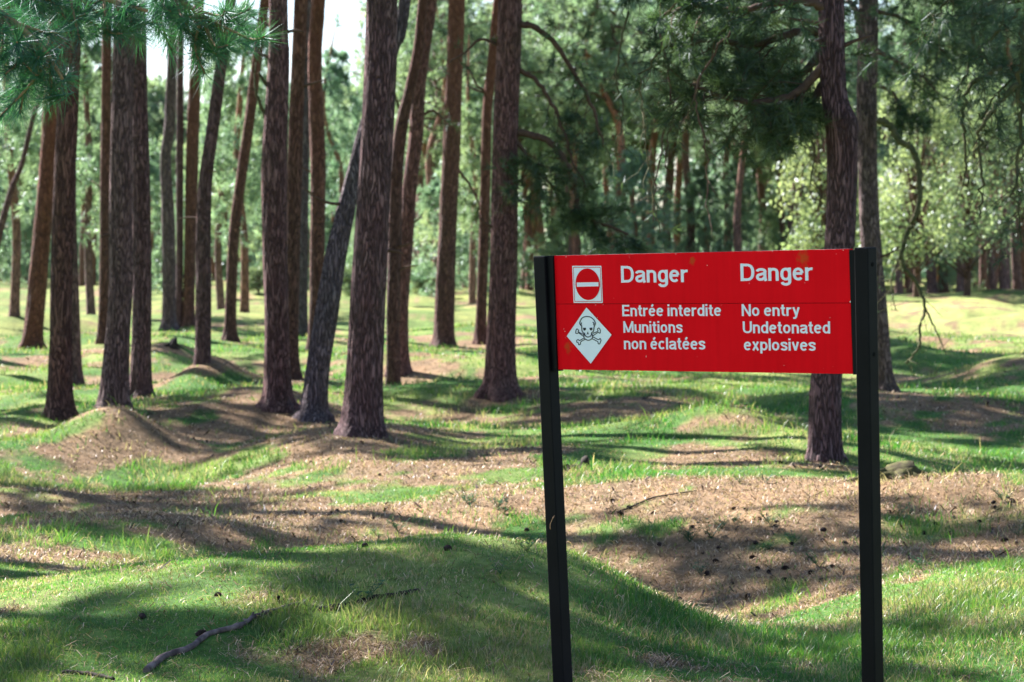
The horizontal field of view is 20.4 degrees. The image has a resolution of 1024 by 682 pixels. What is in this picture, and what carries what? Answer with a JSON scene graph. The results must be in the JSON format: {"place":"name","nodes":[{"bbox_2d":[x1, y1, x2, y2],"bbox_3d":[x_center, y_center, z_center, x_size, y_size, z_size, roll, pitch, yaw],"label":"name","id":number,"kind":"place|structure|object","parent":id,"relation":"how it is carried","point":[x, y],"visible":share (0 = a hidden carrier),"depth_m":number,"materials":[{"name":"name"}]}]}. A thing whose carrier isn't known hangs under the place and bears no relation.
{"place":"outdoors","nodes":[
{"label":"outdoors","id":0,"kind":"place"},
{"bbox_2d":[0,0,999,251],"label":"sky","id":1,"kind":"structure","parent":0,"point":[347,10],"materials":[{"name":"white"}]},
{"bbox_2d":[0,268,1023,681],"bbox_3d":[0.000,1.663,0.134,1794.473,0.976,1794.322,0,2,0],"label":"ground","id":2,"kind":"structure","parent":0,"point":[998,312],"depth_m":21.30,"materials":[{"name":"plant"}]},
{"bbox_2d":[0,171,31,287],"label":"young pine","id":3,"kind":"object","parent":2,"relation":"on","point":[4,247],"visible":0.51,"depth_m":120.14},
{"bbox_2d":[0,113,40,281],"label":"pine tree","id":4,"kind":"object","parent":2,"relation":"on","point":[21,185],"visible":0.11,"depth_m":156.51,"materials":[{"name":"green plant"}]},
{"bbox_2d":[0,204,50,283],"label":"young pine","id":5,"kind":"object","parent":2,"relation":"on","point":[27,235],"visible":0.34,"depth_m":143.07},
{"bbox_2d":[17,2,61,349],"bbox_3d":[-8.622,-6.950,54.796,5.365,14.906,5.676,0,2,0],"label":"pine tree","id":6,"kind":"object","parent":2,"relation":"on","point":[33,333],"visible":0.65,"depth_m":55.02,"materials":[{"name":"red plant"}]},
{"bbox_2d":[0,0,89,243],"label":"pine tree","id":7,"kind":"object","parent":2,"relation":"on","point":[8,201],"visible":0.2,"depth_m":59.87,"materials":[{"name":"brown plant"}]},
{"bbox_2d":[0,0,95,316],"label":"pine tree","id":8,"kind":"object","parent":2,"relation":"on","point":[32,157],"visible":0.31,"depth_m":65.75,"materials":[{"name":"plant"}]},
{"bbox_2d":[41,2,80,420],"bbox_3d":[-4.150,-7.038,29.631,5.822,16.380,5.778,0,2,0],"label":"pine tree","id":9,"kind":"object","parent":2,"relation":"on","point":[59,404],"visible":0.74,"depth_m":29.68,"materials":[{"name":"red plant"}]},
{"bbox_2d":[40,70,111,285],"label":"pine tree","id":10,"kind":"object","parent":2,"relation":"on","point":[95,234],"visible":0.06,"depth_m":133.70,"materials":[{"name":"green plant"}]},
{"bbox_2d":[72,179,84,385],"bbox_3d":[-5.916,-6.423,39.114,5.000,14.757,4.827,0,2,0],"label":"pine tree","id":11,"kind":"object","parent":2,"relation":"on","point":[78,377],"visible":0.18,"depth_m":39.14,"materials":[{"name":"brown plant"}]},
{"bbox_2d":[14,5,160,314],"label":"pine tree","id":12,"kind":"object","parent":2,"relation":"on","point":[88,185],"visible":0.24,"depth_m":71.83,"materials":[{"name":"plant"}]},
{"bbox_2d":[76,99,100,285],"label":"pine tree","id":13,"kind":"object","parent":2,"relation":"on","point":[81,265],"visible":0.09,"depth_m":132.70,"materials":[{"name":"green plant"}]},
{"bbox_2d":[77,105,100,278],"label":"pine tree","id":14,"kind":"object","parent":2,"relation":"on","point":[93,245],"visible":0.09,"depth_m":132.04,"materials":[{"name":"green plant"}]},
{"bbox_2d":[92,3,111,343],"bbox_3d":[-7.268,-7.770,51.533,5.126,16.323,6.060,0,2,5],"label":"pine tree","id":15,"kind":"object","parent":2,"relation":"on","point":[104,180],"visible":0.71,"depth_m":51.50,"materials":[{"name":"red plant"}]},
{"bbox_2d":[93,0,134,409],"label":"pine tree","id":16,"kind":"object","parent":2,"relation":"on","point":[114,382],"visible":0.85,"depth_m":30.18,"materials":[{"name":"needle"},{"name":"twig bark"},{"name":"purple brown bark"}]},
{"bbox_2d":[92,99,183,187],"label":"pine tree","id":17,"kind":"object","parent":2,"relation":"on","point":[151,107],"visible":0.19,"depth_m":131.57,"materials":[{"name":"green plant"}]},
{"bbox_2d":[129,1,155,397],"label":"pine tree","id":18,"kind":"object","parent":2,"relation":"on","point":[140,380],"visible":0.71,"depth_m":32.74,"materials":[{"name":"brown plant"}]},
{"bbox_2d":[0,0,289,140],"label":"pine tree","id":19,"kind":"object","parent":2,"relation":"on","point":[203,29],"visible":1,"depth_m":9.92,"materials":[{"name":"green plant"}]},
{"bbox_2d":[147,81,187,276],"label":"pine tree","id":20,"kind":"object","parent":2,"relation":"on","point":[174,164],"visible":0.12,"depth_m":133.79,"materials":[{"name":"green plant"}]},
{"bbox_2d":[158,0,179,330],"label":"pine tree","id":21,"kind":"object","parent":2,"relation":"on","point":[169,320],"visible":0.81,"depth_m":60.58,"materials":[{"name":"brown plant"}]},
{"bbox_2d":[149,146,195,293],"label":"young pine","id":22,"kind":"object","parent":2,"relation":"on","point":[154,205],"visible":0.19,"depth_m":100.99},
{"bbox_2d":[147,77,204,194],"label":"pine tree","id":23,"kind":"object","parent":2,"relation":"on","point":[160,111],"visible":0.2,"depth_m":132.39,"materials":[{"name":"green plant"}]},
{"bbox_2d":[176,18,183,327],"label":"pine tree","id":24,"kind":"object","parent":2,"relation":"on","point":[179,185],"visible":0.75,"depth_m":67.21,"materials":[{"name":"brown plant"}]},
{"bbox_2d":[152,170,227,287],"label":"young pine","id":25,"kind":"object","parent":2,"relation":"on","point":[213,244],"visible":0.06,"depth_m":121.76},
{"bbox_2d":[181,0,203,327],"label":"pine tree","id":26,"kind":"object","parent":2,"relation":"on","point":[192,164],"visible":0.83,"depth_m":67.17,"materials":[{"name":"red plant"}]},
{"bbox_2d":[177,0,235,365],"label":"pine tree","id":27,"kind":"object","parent":2,"relation":"on","point":[202,352],"visible":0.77,"depth_m":36.86,"materials":[{"name":"brown plant"}]},
{"bbox_2d":[155,58,262,309],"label":"pine tree","id":28,"kind":"object","parent":2,"relation":"on","point":[220,298],"visible":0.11,"depth_m":81.84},
{"bbox_2d":[143,599,305,672],"bbox_3d":[-1.197,1.196,11.585,0.126,0.186,1.064,1,2,31],"label":"fallen branch","id":29,"kind":"object","parent":2,"relation":"on","point":[160,658],"visible":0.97,"depth_m":11.52,"materials":[{"name":"brown wood"}]},
{"bbox_2d":[221,0,268,341],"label":"pine tree","id":30,"kind":"object","parent":2,"relation":"on","point":[230,333],"visible":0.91,"depth_m":52.30,"materials":[{"name":"red plant"}]},
{"bbox_2d":[183,0,310,312],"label":"pine tree","id":31,"kind":"object","parent":2,"relation":"on","point":[237,120],"visible":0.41,"depth_m":73.69,"materials":[{"name":"plant"}]},
{"bbox_2d":[240,265,263,292],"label":"shrub","id":32,"kind":"object","parent":2,"relation":"on","point":[256,272],"visible":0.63,"depth_m":102.01,"materials":[{"name":"green plant"}]},
{"bbox_2d":[240,0,303,413],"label":"pine tree","id":33,"kind":"object","parent":2,"relation":"on","point":[277,395],"visible":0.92,"depth_m":30.08,"materials":[{"name":"brown plant"}]},
{"bbox_2d":[237,202,309,287],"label":"young pine","id":34,"kind":"object","parent":2,"relation":"on","point":[251,230],"visible":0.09,"depth_m":125.41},
{"bbox_2d":[299,0,310,336],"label":"pine tree","id":35,"kind":"object","parent":2,"relation":"on","point":[303,310],"visible":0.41,"depth_m":56.61,"materials":[{"name":"brown plant"}]},
{"bbox_2d":[287,0,325,379],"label":"pine tree","id":36,"kind":"object","parent":2,"relation":"on","point":[298,85],"visible":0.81,"depth_m":36.93,"materials":[{"name":"red plant"}]},
{"bbox_2d":[302,0,325,350],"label":"pine tree","id":37,"kind":"object","parent":2,"relation":"on","point":[317,170],"visible":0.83,"depth_m":46.84,"materials":[{"name":"red plant"}]},
{"bbox_2d":[308,170,351,286],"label":"young pine","id":38,"kind":"object","parent":2,"relation":"on","point":[328,225],"visible":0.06,"depth_m":129.33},
{"bbox_2d":[308,29,362,307],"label":"pine tree","id":39,"kind":"object","parent":2,"relation":"on","point":[335,76],"visible":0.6,"depth_m":85.53,"materials":[{"name":"plant"}]},
{"bbox_2d":[322,59,363,179],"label":"pine tree","id":40,"kind":"object","parent":2,"relation":"on","point":[347,69],"visible":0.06,"depth_m":133.26,"materials":[{"name":"green plant"}]},
{"bbox_2d":[342,264,351,297],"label":"shrub","id":41,"kind":"object","parent":2,"relation":"on","point":[346,286],"visible":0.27,"depth_m":97.29,"materials":[{"name":"green plant"}]},
{"bbox_2d":[292,0,410,422],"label":"pine tree","id":42,"kind":"object","parent":2,"relation":"on","point":[314,406],"visible":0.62,"depth_m":29.66,"materials":[{"name":"brown plant"}]},
{"bbox_2d":[333,0,402,437],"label":"pine tree","id":43,"kind":"object","parent":2,"relation":"on","point":[362,413],"visible":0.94,"depth_m":25.53,"materials":[{"name":"brown plant"}]},
{"bbox_2d":[317,588,419,611],"bbox_3d":[-0.606,1.099,12.021,0.497,0.076,0.057,-1,2,-36],"label":"rotten branch","id":44,"kind":"object","parent":2,"relation":"on","point":[364,599],"visible":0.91,"depth_m":12.01,"materials":[{"name":"brown wood"}]},
{"bbox_2d":[385,0,427,385],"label":"pine tree","id":45,"kind":"object","parent":2,"relation":"on","point":[393,370],"visible":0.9,"depth_m":40.89,"materials":[{"name":"red plant"}]},
{"bbox_2d":[333,0,484,261],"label":"pine tree","id":46,"kind":"object","parent":2,"relation":"on","point":[361,25],"visible":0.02,"depth_m":120.03,"materials":[{"name":"green plant"}]},
{"bbox_2d":[349,0,487,281],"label":"pine tree","id":47,"kind":"object","parent":2,"relation":"on","point":[420,176],"visible":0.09,"depth_m":111.71,"materials":[{"name":"green plant"}]},
{"bbox_2d":[345,0,492,278],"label":"pine tree","id":48,"kind":"object","parent":2,"relation":"on","point":[466,37],"visible":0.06,"depth_m":113.95,"materials":[{"name":"green plant"}]},
{"bbox_2d":[384,0,460,376],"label":"pine tree","id":49,"kind":"object","parent":2,"relation":"on","point":[415,142],"visible":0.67,"depth_m":41.80,"materials":[{"name":"brown plant"}]},
{"bbox_2d":[410,259,435,294],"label":"shrub","id":50,"kind":"object","parent":2,"relation":"on","point":[415,288],"visible":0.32,"depth_m":104.78,"materials":[{"name":"green plant"}]},
{"bbox_2d":[394,36,472,295],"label":"pine tree","id":51,"kind":"object","parent":2,"relation":"on","point":[424,145],"visible":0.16,"depth_m":110.10,"materials":[{"name":"green plant"}]},
{"bbox_2d":[339,0,528,295],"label":"pine tree","id":52,"kind":"object","parent":2,"relation":"on","point":[441,57],"visible":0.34,"depth_m":106.66,"materials":[{"name":"green plant"}]},
{"bbox_2d":[386,159,489,297],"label":"young pine","id":53,"kind":"object","parent":2,"relation":"on","point":[461,249],"visible":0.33,"depth_m":100.26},
{"bbox_2d":[428,0,490,347],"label":"pine tree","id":54,"kind":"object","parent":2,"relation":"on","point":[444,326],"visible":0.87,"depth_m":54.73,"materials":[{"name":"red plant"}]},
{"bbox_2d":[413,35,529,303],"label":"pine tree","id":55,"kind":"object","parent":2,"relation":"on","point":[470,132],"visible":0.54,"depth_m":87.56,"materials":[{"name":"plant"}]},
{"bbox_2d":[463,0,497,344],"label":"pine tree","id":56,"kind":"object","parent":2,"relation":"on","point":[480,330],"visible":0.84,"depth_m":55.45,"materials":[{"name":"red plant"}]},
{"bbox_2d":[455,124,538,292],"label":"young pine","id":57,"kind":"object","parent":2,"relation":"on","point":[528,266],"visible":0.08,"depth_m":110.57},
{"bbox_2d":[2,3,1011,279],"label":"wood","id":58,"kind":"object","parent":2,"relation":"on","point":[520,221],"visible":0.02,"depth_m":179.83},
{"bbox_2d":[464,0,587,288],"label":"pine tree","id":59,"kind":"object","parent":2,"relation":"on","point":[523,274],"visible":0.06,"depth_m":117.71,"materials":[{"name":"green plant"}]},
{"bbox_2d":[491,38,562,290],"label":"pine tree","id":60,"kind":"object","parent":2,"relation":"on","point":[527,228],"visible":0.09,"depth_m":117.08,"materials":[{"name":"green plant"}]},
{"bbox_2d":[485,6,584,285],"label":"pine tree","id":61,"kind":"object","parent":2,"relation":"on","point":[534,229],"visible":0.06,"depth_m":124.47,"materials":[{"name":"brown plant"}]},
{"bbox_2d":[431,0,654,402],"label":"pine tree","id":62,"kind":"object","parent":2,"relation":"on","point":[499,384],"visible":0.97,"depth_m":31.96,"materials":[{"name":"green plant"}]},
{"bbox_2d":[530,213,567,292],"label":"young pine","id":63,"kind":"object","parent":2,"relation":"on","point":[550,232],"visible":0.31,"depth_m":110.40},
{"bbox_2d":[463,0,648,254],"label":"pine tree","id":64,"kind":"object","parent":2,"relation":"on","point":[539,7],"visible":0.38,"depth_m":108.24,"materials":[{"name":"green plant"}]},
{"bbox_2d":[518,41,627,189],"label":"pine tree","id":65,"kind":"object","parent":2,"relation":"on","point":[525,144],"visible":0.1,"depth_m":111.30,"materials":[{"name":"green plant"}]},
{"bbox_2d":[533,154,623,255],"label":"young pine","id":66,"kind":"object","parent":2,"relation":"on","point":[556,249],"visible":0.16,"depth_m":109.30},
{"bbox_2d":[517,15,640,252],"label":"pine tree","id":67,"kind":"object","parent":2,"relation":"on","point":[532,122],"visible":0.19,"depth_m":110.41,"materials":[{"name":"green plant"}]},
{"bbox_2d":[519,0,647,254],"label":"pine tree","id":68,"kind":"object","parent":2,"relation":"on","point":[591,49],"visible":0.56,"depth_m":107.28,"materials":[{"name":"green plant"}]},
{"bbox_2d":[524,0,686,252],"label":"pine tree","id":69,"kind":"object","parent":2,"relation":"on","point":[588,7],"visible":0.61,"depth_m":106.50,"materials":[{"name":"green plant"}]},
{"bbox_2d":[583,59,676,244],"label":"pine tree","id":70,"kind":"object","parent":2,"relation":"on","point":[632,128],"visible":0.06,"depth_m":119.52,"materials":[{"name":"green plant"}]},
{"bbox_2d":[581,147,683,254],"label":"young pine","id":71,"kind":"object","parent":2,"relation":"on","point":[631,167],"visible":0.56,"depth_m":105.33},
{"bbox_2d":[609,14,684,240],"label":"pine tree","id":72,"kind":"object","parent":2,"relation":"on","point":[663,152],"visible":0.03,"depth_m":121.11,"materials":[{"name":"green plant"}]},
{"bbox_2d":[602,0,717,251],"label":"pine tree","id":73,"kind":"object","parent":2,"relation":"on","point":[653,140],"visible":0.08,"depth_m":117.36,"materials":[{"name":"green plant"}]},
{"bbox_2d":[604,0,727,252],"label":"pine tree","id":74,"kind":"object","parent":2,"relation":"on","point":[667,178],"visible":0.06,"depth_m":119.95,"materials":[{"name":"green plant"}]},
{"bbox_2d":[649,0,697,252],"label":"pine tree","id":75,"kind":"object","parent":2,"relation":"on","point":[677,194],"visible":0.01,"depth_m":134.66,"materials":[{"name":"brown plant"}]},
{"bbox_2d":[642,50,738,251],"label":"pine tree","id":76,"kind":"object","parent":2,"relation":"on","point":[703,162],"visible":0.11,"depth_m":120.18,"materials":[{"name":"green plant"}]},
{"bbox_2d":[652,164,733,252],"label":"young pine","id":77,"kind":"object","parent":2,"relation":"on","point":[697,186],"visible":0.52,"depth_m":111.43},
{"bbox_2d":[622,0,764,251],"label":"pine tree","id":78,"kind":"object","parent":2,"relation":"on","point":[686,162],"visible":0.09,"depth_m":111.86,"materials":[{"name":"green plant"}]},
{"bbox_2d":[533,247,883,681],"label":"warning sign","id":79,"kind":"object","parent":2,"relation":"on","point":[794,311],"visible":1,"depth_m":10.02,"materials":[{"name":"red metal"}]},
{"bbox_2d":[660,1,756,251],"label":"pine tree","id":80,"kind":"object","parent":2,"relation":"on","point":[698,146],"visible":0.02,"depth_m":115.19,"materials":[{"name":"green plant"}]},
{"bbox_2d":[692,159,767,251],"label":"young pine","id":81,"kind":"object","parent":2,"relation":"on","point":[729,183],"visible":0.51,"depth_m":109.86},
{"bbox_2d":[585,0,882,462],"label":"pine tree","id":82,"kind":"object","parent":2,"relation":"on","point":[792,109],"visible":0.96,"depth_m":22.54,"materials":[{"name":"green plant"}]},
{"bbox_2d":[680,0,800,250],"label":"pine tree","id":83,"kind":"object","parent":2,"relation":"on","point":[737,218],"visible":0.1,"depth_m":107.88,"materials":[{"name":"green plant"}]},
{"bbox_2d":[710,150,776,250],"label":"young pine","id":84,"kind":"object","parent":2,"relation":"on","point":[754,203],"visible":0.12,"depth_m":130.24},
{"bbox_2d":[723,27,786,250],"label":"pine tree","id":85,"kind":"object","parent":2,"relation":"on","point":[761,190],"visible":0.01,"depth_m":128.22,"materials":[{"name":"brown plant"}]},
{"bbox_2d":[750,194,786,250],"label":"young pine","id":86,"kind":"object","parent":2,"relation":"on","point":[765,221],"visible":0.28,"depth_m":124.55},
{"bbox_2d":[741,161,815,250],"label":"young pine","id":87,"kind":"object","parent":2,"relation":"on","point":[776,239],"visible":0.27,"depth_m":118.30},
{"bbox_2d":[736,63,821,249],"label":"pine tree","id":88,"kind":"object","parent":2,"relation":"on","point":[782,217],"visible":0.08,"depth_m":117.80,"materials":[{"name":"green plant"}]},
{"bbox_2d":[721,0,890,249],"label":"pine tree","id":89,"kind":"object","parent":2,"relation":"on","point":[812,14],"visible":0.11,"depth_m":109.71,"materials":[{"name":"green plant"}]},
{"bbox_2d":[759,0,878,249],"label":"pine tree","id":90,"kind":"object","parent":2,"relation":"on","point":[848,48],"visible":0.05,"depth_m":111.44,"materials":[{"name":"green plant"}]},
{"bbox_2d":[766,62,885,250],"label":"broadleaf tree","id":91,"kind":"object","parent":2,"relation":"on","point":[820,180],"visible":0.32,"depth_m":87.72,"materials":[{"name":"green plant"}]},
{"bbox_2d":[847,460,930,481],"bbox_3d":[2.654,0.907,19.616,0.620,0.159,0.432,1,2,26],"label":"mossy stump","id":92,"kind":"object","parent":2,"relation":"on","point":[892,469],"visible":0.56,"depth_m":19.54,"materials":[{"name":"plant"}]},
{"bbox_2d":[845,0,952,292],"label":"pine tree","id":93,"kind":"object","parent":2,"relation":"on","point":[908,284],"visible":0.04,"depth_m":109.79,"materials":[{"name":"green plant"}]},
{"bbox_2d":[845,24,966,293],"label":"pine tree","id":94,"kind":"object","parent":2,"relation":"on","point":[898,43],"visible":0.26,"depth_m":105.61,"materials":[{"name":"green plant"}]},
{"bbox_2d":[846,0,998,391],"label":"pine tree","id":95,"kind":"object","parent":2,"relation":"on","point":[868,122],"visible":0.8,"depth_m":35.27,"materials":[{"name":"green plant"}]},
{"bbox_2d":[856,53,992,297],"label":"broadleaf tree","id":96,"kind":"object","parent":2,"relation":"on","point":[918,231],"visible":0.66,"depth_m":91.42,"materials":[{"name":"green plant"}]},
{"bbox_2d":[880,0,974,292],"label":"pine tree","id":97,"kind":"object","parent":2,"relation":"on","point":[946,287],"depth_m":112.79,"materials":[{"name":"brown plant"}]},
{"bbox_2d":[856,0,1011,292],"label":"pine tree","id":98,"kind":"object","parent":2,"relation":"on","point":[931,280],"visible":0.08,"depth_m":106.76,"materials":[{"name":"green plant"}]},
{"bbox_2d":[855,0,1023,273],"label":"pine tree","id":99,"kind":"object","parent":2,"relation":"on","point":[980,13],"visible":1,"depth_m":20.98,"materials":[{"name":"green plant"}]},
{"bbox_2d":[904,185,985,292],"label":"young pine","id":100,"kind":"object","parent":2,"relation":"on","point":[949,280],"visible":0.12,"depth_m":112.27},
{"bbox_2d":[894,0,1023,291],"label":"pine tree","id":101,"kind":"object","parent":2,"relation":"on","point":[959,283],"visible":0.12,"depth_m":105.00,"materials":[{"name":"green plant"}]},
{"bbox_2d":[900,5,1023,289],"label":"pine tree","id":102,"kind":"object","parent":2,"relation":"on","point":[996,254],"visible":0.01,"depth_m":109.24,"materials":[{"name":"brown plant"}]},
{"bbox_2d":[901,49,1023,295],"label":"broadleaf tree","id":103,"kind":"object","parent":2,"relation":"on","point":[967,258],"visible":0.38,"depth_m":97.37,"materials":[{"name":"green plant"}]},
{"bbox_2d":[924,0,1023,288],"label":"pine tree","id":104,"kind":"object","parent":2,"relation":"on","point":[1005,279],"visible":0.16,"depth_m":105.86,"materials":[{"name":"green plant"}]},
{"bbox_2d":[938,95,1023,289],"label":"pine tree","id":105,"kind":"object","parent":2,"relation":"on","point":[983,270],"depth_m":113.32,"materials":[{"name":"brown plant"}]},
{"bbox_2d":[947,33,1023,289],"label":"pine tree","id":106,"kind":"object","parent":2,"relation":"on","point":[992,281],"visible":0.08,"depth_m":107.84,"materials":[{"name":"green plant"}]},
{"bbox_2d":[960,8,1023,289],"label":"pine tree","id":107,"kind":"object","parent":2,"relation":"on","point":[1017,280],"visible":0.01,"depth_m":111.78,"materials":[{"name":"brown plant"}]},
{"bbox_2d":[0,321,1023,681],"bbox_3d":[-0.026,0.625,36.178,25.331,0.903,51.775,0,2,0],"label":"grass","id":108,"kind":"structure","parent":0,"point":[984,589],"depth_m":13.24,"materials":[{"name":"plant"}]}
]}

